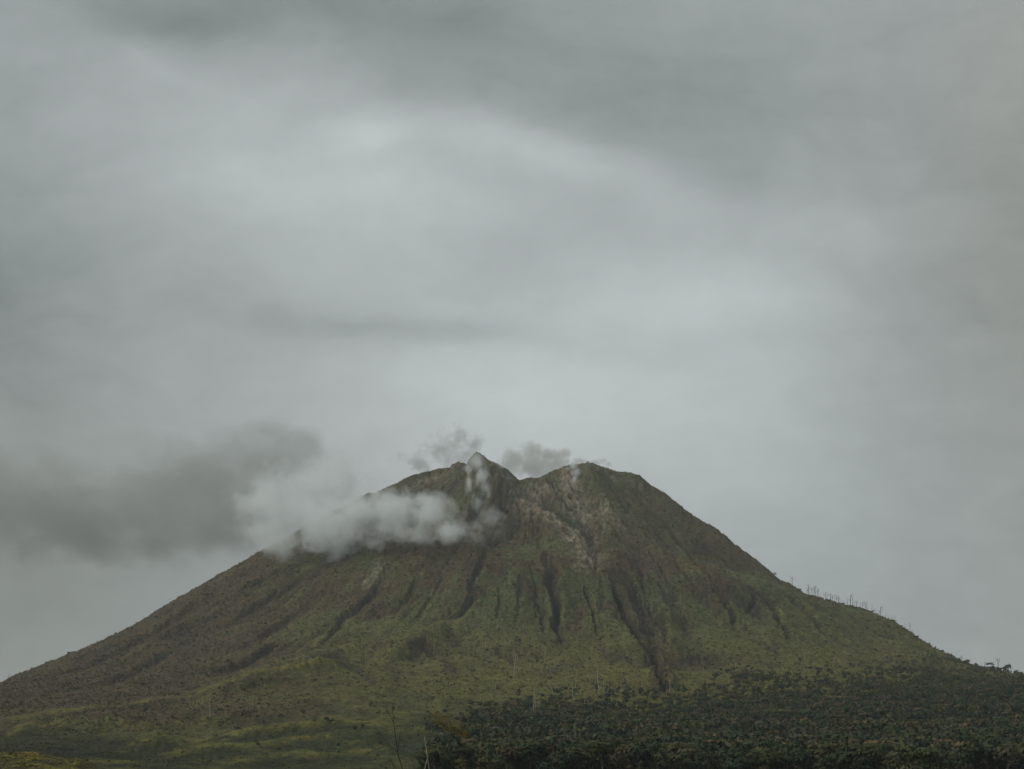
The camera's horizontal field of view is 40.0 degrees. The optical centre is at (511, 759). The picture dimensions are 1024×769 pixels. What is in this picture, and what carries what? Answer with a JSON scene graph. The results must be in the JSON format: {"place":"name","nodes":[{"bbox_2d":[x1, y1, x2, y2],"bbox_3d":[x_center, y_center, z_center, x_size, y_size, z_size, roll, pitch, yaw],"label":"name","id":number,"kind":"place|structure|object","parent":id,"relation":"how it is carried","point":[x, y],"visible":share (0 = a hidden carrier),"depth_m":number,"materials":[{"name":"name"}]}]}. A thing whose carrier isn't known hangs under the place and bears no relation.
{"place":"outdoors","nodes":[
{"label":"outdoors","id":0,"kind":"place"},
{"bbox_2d":[0,656,1019,768],"bbox_3d":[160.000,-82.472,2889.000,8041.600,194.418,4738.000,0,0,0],"label":"foothills","id":1,"kind":"structure","parent":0,"point":[319,715],"depth_m":1530.18,"materials":[{"name":"green plant"}]},
{"bbox_2d":[375,703,405,768],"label":"bare tree","id":2,"kind":"object","parent":1,"relation":"on","point":[395,737],"visible":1,"depth_m":139.57,"materials":[{"name":"brown plant"}]},
{"bbox_2d":[387,706,412,768],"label":"bare tree","id":3,"kind":"object","parent":1,"relation":"on","point":[408,745],"visible":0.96,"depth_m":143.03,"materials":[{"name":"beige plant"}]},
{"bbox_2d":[417,753,432,768],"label":"forest tree","id":4,"kind":"object","parent":1,"relation":"on","point":[421,762],"visible":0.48,"depth_m":842.32,"materials":[{"name":"green plant"}]},
{"bbox_2d":[424,737,429,768],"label":"bare tree","id":5,"kind":"object","parent":1,"relation":"on","point":[427,755],"visible":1,"depth_m":147.22,"materials":[{"name":"grey wood"}]},
{"bbox_2d":[419,743,445,768],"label":"forest tree","id":6,"kind":"object","parent":1,"relation":"on","point":[430,758],"visible":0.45,"depth_m":808.33,"materials":[{"name":"green plant"}]},
{"bbox_2d":[416,748,451,768],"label":"forest tree","id":7,"kind":"object","parent":1,"relation":"on","point":[445,756],"visible":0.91,"depth_m":791.09,"materials":[{"name":"green plant"}]},
{"bbox_2d":[426,709,468,767],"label":"yellow leaved tree","id":8,"kind":"object","parent":1,"relation":"on","point":[464,734],"visible":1,"depth_m":149.90,"materials":[{"name":"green plant"}]},
{"bbox_2d":[437,744,457,768],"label":"forest tree","id":9,"kind":"object","parent":1,"relation":"on","point":[447,765],"visible":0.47,"depth_m":821.33,"materials":[{"name":"green plant"}]},
{"bbox_2d":[451,759,468,767],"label":"forest tree","id":10,"kind":"object","parent":1,"relation":"on","point":[457,762],"visible":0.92,"depth_m":793.46,"materials":[{"name":"green plant"}]},
{"bbox_2d":[446,747,475,767],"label":"forest tree","id":11,"kind":"object","parent":1,"relation":"on","point":[467,753],"visible":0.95,"depth_m":802.09,"materials":[{"name":"green plant"}]},
{"bbox_2d":[463,757,476,768],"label":"forest tree","id":12,"kind":"object","parent":1,"relation":"on","point":[473,765],"visible":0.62,"depth_m":811.62,"materials":[{"name":"green plant"}]},
{"bbox_2d":[454,755,494,768],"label":"forest tree","id":13,"kind":"object","parent":1,"relation":"on","point":[484,761],"visible":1,"depth_m":788.88,"materials":[{"name":"green plant"}]},
{"bbox_2d":[480,743,495,765],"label":"forest tree","id":14,"kind":"object","parent":1,"relation":"on","point":[489,751],"visible":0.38,"depth_m":845.53,"materials":[{"name":"green plant"}]},
{"bbox_2d":[475,742,512,754],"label":"forest tree","id":15,"kind":"object","parent":1,"relation":"on","point":[479,748],"visible":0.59,"depth_m":855.80,"materials":[{"name":"green plant"}]},
{"bbox_2d":[490,759,501,768],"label":"forest tree","id":16,"kind":"object","parent":1,"relation":"on","point":[496,765],"visible":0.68,"depth_m":816.97,"materials":[{"name":"green plant"}]},
{"bbox_2d":[491,753,506,767],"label":"forest tree","id":17,"kind":"object","parent":1,"relation":"on","point":[497,756],"visible":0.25,"depth_m":825.11,"materials":[{"name":"green plant"}]},
{"bbox_2d":[494,745,527,768],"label":"forest tree","id":18,"kind":"object","parent":1,"relation":"on","point":[513,751],"visible":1,"depth_m":791.32,"materials":[{"name":"green plant"}]},
{"bbox_2d":[500,755,528,768],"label":"forest tree","id":19,"kind":"object","parent":1,"relation":"on","point":[521,766],"visible":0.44,"depth_m":803.29,"materials":[{"name":"green plant"}]},
{"bbox_2d":[513,746,540,768],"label":"forest tree","id":20,"kind":"object","parent":1,"relation":"on","point":[530,755],"visible":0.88,"depth_m":798.06,"materials":[{"name":"green plant"}]},
{"bbox_2d":[512,741,548,753],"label":"forest tree","id":21,"kind":"object","parent":1,"relation":"on","point":[541,746],"visible":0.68,"depth_m":813.79,"materials":[{"name":"green plant"}]},
{"bbox_2d":[536,744,557,761],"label":"forest tree","id":22,"kind":"object","parent":1,"relation":"on","point":[550,748],"visible":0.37,"depth_m":827.22,"materials":[{"name":"green plant"}]},
{"bbox_2d":[540,751,562,765],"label":"forest tree","id":23,"kind":"object","parent":1,"relation":"on","point":[554,755],"visible":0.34,"depth_m":812.06,"materials":[{"name":"green plant"}]},
{"bbox_2d":[535,752,577,768],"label":"forest tree","id":24,"kind":"object","parent":1,"relation":"on","point":[567,756],"visible":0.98,"depth_m":792.84,"materials":[{"name":"green plant"}]},
{"bbox_2d":[548,759,571,768],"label":"forest tree","id":25,"kind":"object","parent":1,"relation":"on","point":[554,763],"visible":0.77,"depth_m":801.13,"materials":[{"name":"green plant"}]},
{"bbox_2d":[556,746,586,768],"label":"forest tree","id":26,"kind":"object","parent":1,"relation":"on","point":[579,754],"visible":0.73,"depth_m":802.54,"materials":[{"name":"green plant"}]},
{"bbox_2d":[559,748,586,754],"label":"forest tree","id":27,"kind":"object","parent":1,"relation":"on","point":[571,748],"visible":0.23,"depth_m":850.41,"materials":[{"name":"green plant"}]},
{"bbox_2d":[583,760,605,768],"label":"forest tree","id":28,"kind":"object","parent":1,"relation":"on","point":[597,765],"visible":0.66,"depth_m":815.06,"materials":[{"name":"green plant"}]},
{"bbox_2d":[583,748,607,768],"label":"forest tree","id":29,"kind":"object","parent":1,"relation":"on","point":[592,757],"visible":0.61,"depth_m":808.97,"materials":[{"name":"green plant"}]},
{"bbox_2d":[584,740,616,749],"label":"forest tree","id":30,"kind":"object","parent":1,"relation":"on","point":[603,741],"visible":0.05,"depth_m":909.35,"materials":[{"name":"green plant"}]},
{"bbox_2d":[584,742,620,768],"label":"forest tree","id":31,"kind":"object","parent":1,"relation":"on","point":[596,748],"visible":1,"depth_m":788.61,"materials":[{"name":"green plant"}]},
{"bbox_2d":[603,747,620,768],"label":"forest tree","id":32,"kind":"object","parent":1,"relation":"on","point":[607,760],"visible":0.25,"depth_m":820.74,"materials":[{"name":"green plant"}]},
{"bbox_2d":[605,753,626,768],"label":"forest tree","id":33,"kind":"object","parent":1,"relation":"on","point":[615,760],"visible":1,"depth_m":808.19,"materials":[{"name":"green plant"}]},
{"bbox_2d":[612,743,634,754],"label":"forest tree","id":34,"kind":"object","parent":1,"relation":"on","point":[618,751],"visible":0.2,"depth_m":850.52,"materials":[{"name":"green plant"}]},
{"bbox_2d":[620,743,646,763],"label":"forest tree","id":35,"kind":"object","parent":1,"relation":"on","point":[627,748],"visible":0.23,"depth_m":836.46,"materials":[{"name":"green plant"}]},
{"bbox_2d":[623,743,653,768],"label":"forest tree","id":36,"kind":"object","parent":1,"relation":"on","point":[640,752],"visible":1,"depth_m":797.75,"materials":[{"name":"green plant"}]},
{"bbox_2d":[636,761,643,768],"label":"forest tree","id":37,"kind":"object","parent":1,"relation":"on","point":[641,765],"visible":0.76,"depth_m":815.93,"materials":[{"name":"green plant"}]},
{"bbox_2d":[643,751,653,768],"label":"forest tree","id":38,"kind":"object","parent":1,"relation":"on","point":[645,764],"visible":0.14,"depth_m":860.72,"materials":[{"name":"green plant"}]},
{"bbox_2d":[646,747,672,762],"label":"forest tree","id":39,"kind":"object","parent":1,"relation":"on","point":[664,748],"visible":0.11,"depth_m":855.90,"materials":[{"name":"green plant"}]},
{"bbox_2d":[652,743,672,768],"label":"forest tree","id":40,"kind":"object","parent":1,"relation":"on","point":[657,750],"visible":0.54,"depth_m":817.21,"materials":[{"name":"green plant"}]},
{"bbox_2d":[656,753,685,768],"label":"forest tree","id":41,"kind":"object","parent":1,"relation":"on","point":[670,758],"visible":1,"depth_m":789.24,"materials":[{"name":"green plant"}]},
{"bbox_2d":[674,748,702,754],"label":"forest tree","id":42,"kind":"object","parent":1,"relation":"on","point":[681,751],"visible":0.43,"depth_m":850.46,"materials":[{"name":"green plant"}]},
{"bbox_2d":[685,750,701,768],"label":"forest tree","id":43,"kind":"object","parent":1,"relation":"on","point":[691,754],"visible":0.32,"depth_m":819.41,"materials":[{"name":"green plant"}]},
{"bbox_2d":[412,646,1023,768],"bbox_3d":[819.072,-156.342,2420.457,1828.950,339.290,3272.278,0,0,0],"label":"forest","id":44,"kind":"object","parent":1,"relation":"on","point":[985,717],"visible":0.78,"depth_m":1728.14,"materials":[{"name":"green plant"}]},
{"bbox_2d":[715,751,724,762],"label":"forest tree","id":45,"kind":"object","parent":1,"relation":"on","point":[721,752],"visible":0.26,"depth_m":857.94,"materials":[{"name":"green plant"}]},
{"bbox_2d":[717,758,735,768],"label":"forest tree","id":46,"kind":"object","parent":1,"relation":"on","point":[724,764],"visible":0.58,"depth_m":797.00,"materials":[{"name":"green plant"}]},
{"bbox_2d":[723,744,749,761],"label":"forest tree","id":47,"kind":"object","parent":1,"relation":"on","point":[734,748],"visible":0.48,"depth_m":819.93,"materials":[{"name":"green plant"}]},
{"bbox_2d":[726,756,751,768],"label":"forest tree","id":48,"kind":"object","parent":1,"relation":"on","point":[745,764],"visible":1,"depth_m":789.13,"materials":[{"name":"green plant"}]},
{"bbox_2d":[746,750,765,768],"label":"forest tree","id":49,"kind":"object","parent":1,"relation":"on","point":[755,757],"visible":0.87,"depth_m":794.12,"materials":[{"name":"green plant"}]},
{"bbox_2d":[757,748,780,768],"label":"forest tree","id":50,"kind":"object","parent":1,"relation":"on","point":[770,756],"visible":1,"depth_m":788.49,"materials":[{"name":"green plant"}]},
{"bbox_2d":[759,755,792,768],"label":"forest tree","id":51,"kind":"object","parent":1,"relation":"on","point":[778,768],"visible":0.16,"depth_m":819.80,"materials":[{"name":"green plant"}]},
{"bbox_2d":[768,756,786,768],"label":"forest tree","id":52,"kind":"object","parent":1,"relation":"on","point":[771,766],"visible":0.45,"depth_m":800.04,"materials":[{"name":"green plant"}]},
{"bbox_2d":[772,747,785,755],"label":"forest tree","id":53,"kind":"object","parent":1,"relation":"on","point":[777,749],"visible":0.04,"depth_m":851.64,"materials":[{"name":"green plant"}]},
{"bbox_2d":[774,756,798,768],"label":"forest tree","id":54,"kind":"object","parent":1,"relation":"on","point":[787,759],"visible":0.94,"depth_m":792.26,"materials":[{"name":"green plant"}]},
{"bbox_2d":[780,746,804,768],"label":"forest tree","id":55,"kind":"object","parent":1,"relation":"on","point":[786,750],"visible":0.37,"depth_m":821.88,"materials":[{"name":"green plant"}]},
{"bbox_2d":[790,749,816,768],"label":"forest tree","id":56,"kind":"object","parent":1,"relation":"on","point":[803,757],"visible":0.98,"depth_m":791.79,"materials":[{"name":"green plant"}]},
{"bbox_2d":[805,745,819,768],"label":"forest tree","id":57,"kind":"object","parent":1,"relation":"on","point":[809,750],"visible":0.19,"depth_m":861.51,"materials":[{"name":"green plant"}]},
{"bbox_2d":[812,758,831,768],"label":"forest tree","id":58,"kind":"object","parent":1,"relation":"on","point":[828,765],"visible":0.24,"depth_m":817.17,"materials":[{"name":"green plant"}]},
{"bbox_2d":[815,755,829,768],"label":"forest tree","id":59,"kind":"object","parent":1,"relation":"on","point":[820,764],"visible":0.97,"depth_m":807.20,"materials":[{"name":"green plant"}]},
{"bbox_2d":[806,742,840,755],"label":"forest tree","id":60,"kind":"object","parent":1,"relation":"on","point":[826,748],"visible":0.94,"depth_m":830.28,"materials":[{"name":"green plant"}]},
{"bbox_2d":[821,752,850,768],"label":"forest tree","id":61,"kind":"object","parent":1,"relation":"on","point":[838,760],"visible":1,"depth_m":794.59,"materials":[{"name":"green plant"}]},
{"bbox_2d":[831,746,852,768],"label":"forest tree","id":62,"kind":"object","parent":1,"relation":"on","point":[841,751],"visible":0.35,"depth_m":805.47,"materials":[{"name":"green plant"}]},
{"bbox_2d":[831,744,856,768],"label":"forest tree","id":63,"kind":"object","parent":1,"relation":"on","point":[844,750],"visible":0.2,"depth_m":817.77,"materials":[{"name":"green plant"}]},
{"bbox_2d":[842,744,870,757],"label":"forest tree","id":64,"kind":"object","parent":1,"relation":"on","point":[855,748],"visible":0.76,"depth_m":803.34,"materials":[{"name":"green plant"}]},
{"bbox_2d":[857,747,883,768],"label":"forest tree","id":65,"kind":"object","parent":1,"relation":"on","point":[874,753],"visible":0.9,"depth_m":798.55,"materials":[{"name":"green plant"}]},
{"bbox_2d":[869,757,884,764],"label":"forest tree","id":66,"kind":"object","parent":1,"relation":"on","point":[880,762],"visible":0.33,"depth_m":826.78,"materials":[{"name":"green plant"}]},
{"bbox_2d":[863,743,891,768],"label":"forest tree","id":67,"kind":"object","parent":1,"relation":"on","point":[886,747],"visible":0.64,"depth_m":806.86,"materials":[{"name":"green plant"}]},
{"bbox_2d":[878,761,899,768],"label":"forest tree","id":68,"kind":"object","parent":1,"relation":"on","point":[889,763],"visible":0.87,"depth_m":791.14,"materials":[{"name":"green plant"}]},
{"bbox_2d":[880,751,924,768],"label":"forest tree","id":69,"kind":"object","parent":1,"relation":"on","point":[891,756],"visible":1,"depth_m":790.32,"materials":[{"name":"green plant"}]},
{"bbox_2d":[892,746,912,752],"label":"forest tree","id":70,"kind":"object","parent":1,"relation":"on","point":[899,749],"visible":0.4,"depth_m":899.11,"materials":[{"name":"green plant"}]},
{"bbox_2d":[900,746,924,764],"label":"forest tree","id":71,"kind":"object","parent":1,"relation":"on","point":[907,754],"visible":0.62,"depth_m":809.07,"materials":[{"name":"green plant"}]},
{"bbox_2d":[912,746,945,768],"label":"forest tree","id":72,"kind":"object","parent":1,"relation":"on","point":[923,751],"visible":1,"depth_m":797.48,"materials":[{"name":"green plant"}]},
{"bbox_2d":[925,745,948,762],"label":"forest tree","id":73,"kind":"object","parent":1,"relation":"on","point":[937,747],"visible":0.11,"depth_m":848.10,"materials":[{"name":"green plant"}]},
{"bbox_2d":[946,742,991,768],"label":"forest tree","id":74,"kind":"object","parent":1,"relation":"on","point":[964,754],"visible":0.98,"depth_m":801.10,"materials":[{"name":"green plant"}]},
{"bbox_2d":[968,745,997,768],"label":"forest tree","id":75,"kind":"object","parent":1,"relation":"on","point":[987,750],"visible":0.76,"depth_m":800.37,"materials":[{"name":"green plant"}]},
{"bbox_2d":[988,756,1007,768],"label":"forest tree","id":76,"kind":"object","parent":1,"relation":"on","point":[998,763],"visible":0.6,"depth_m":803.98,"materials":[{"name":"green plant"}]},
{"bbox_2d":[993,742,1023,768],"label":"forest tree","id":77,"kind":"object","parent":1,"relation":"on","point":[1001,751],"visible":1,"depth_m":786.89,"materials":[{"name":"green plant"}]},
{"bbox_2d":[1002,760,1023,768],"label":"forest tree","id":78,"kind":"object","parent":1,"relation":"on","point":[1012,766],"visible":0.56,"depth_m":809.65,"materials":[{"name":"green plant"}]},
{"bbox_2d":[0,452,1023,738],"bbox_3d":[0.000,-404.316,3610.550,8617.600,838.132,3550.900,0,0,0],"label":"volcano","id":79,"kind":"structure","parent":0,"point":[440,484],"depth_m":3113.08},
{"bbox_2d":[0,455,1022,768],"bbox_3d":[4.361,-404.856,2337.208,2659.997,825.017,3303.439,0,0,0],"label":"scrub","id":80,"kind":"object","parent":79,"relation":"on","point":[144,709],"visible":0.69,"depth_m":2789.36,"materials":[{"name":"green plant"}]},
{"bbox_2d":[0,0,1023,681],"label":"sky","id":81,"kind":"structure","parent":0,"point":[268,267],"materials":[{"name":"grey"}]}
]}

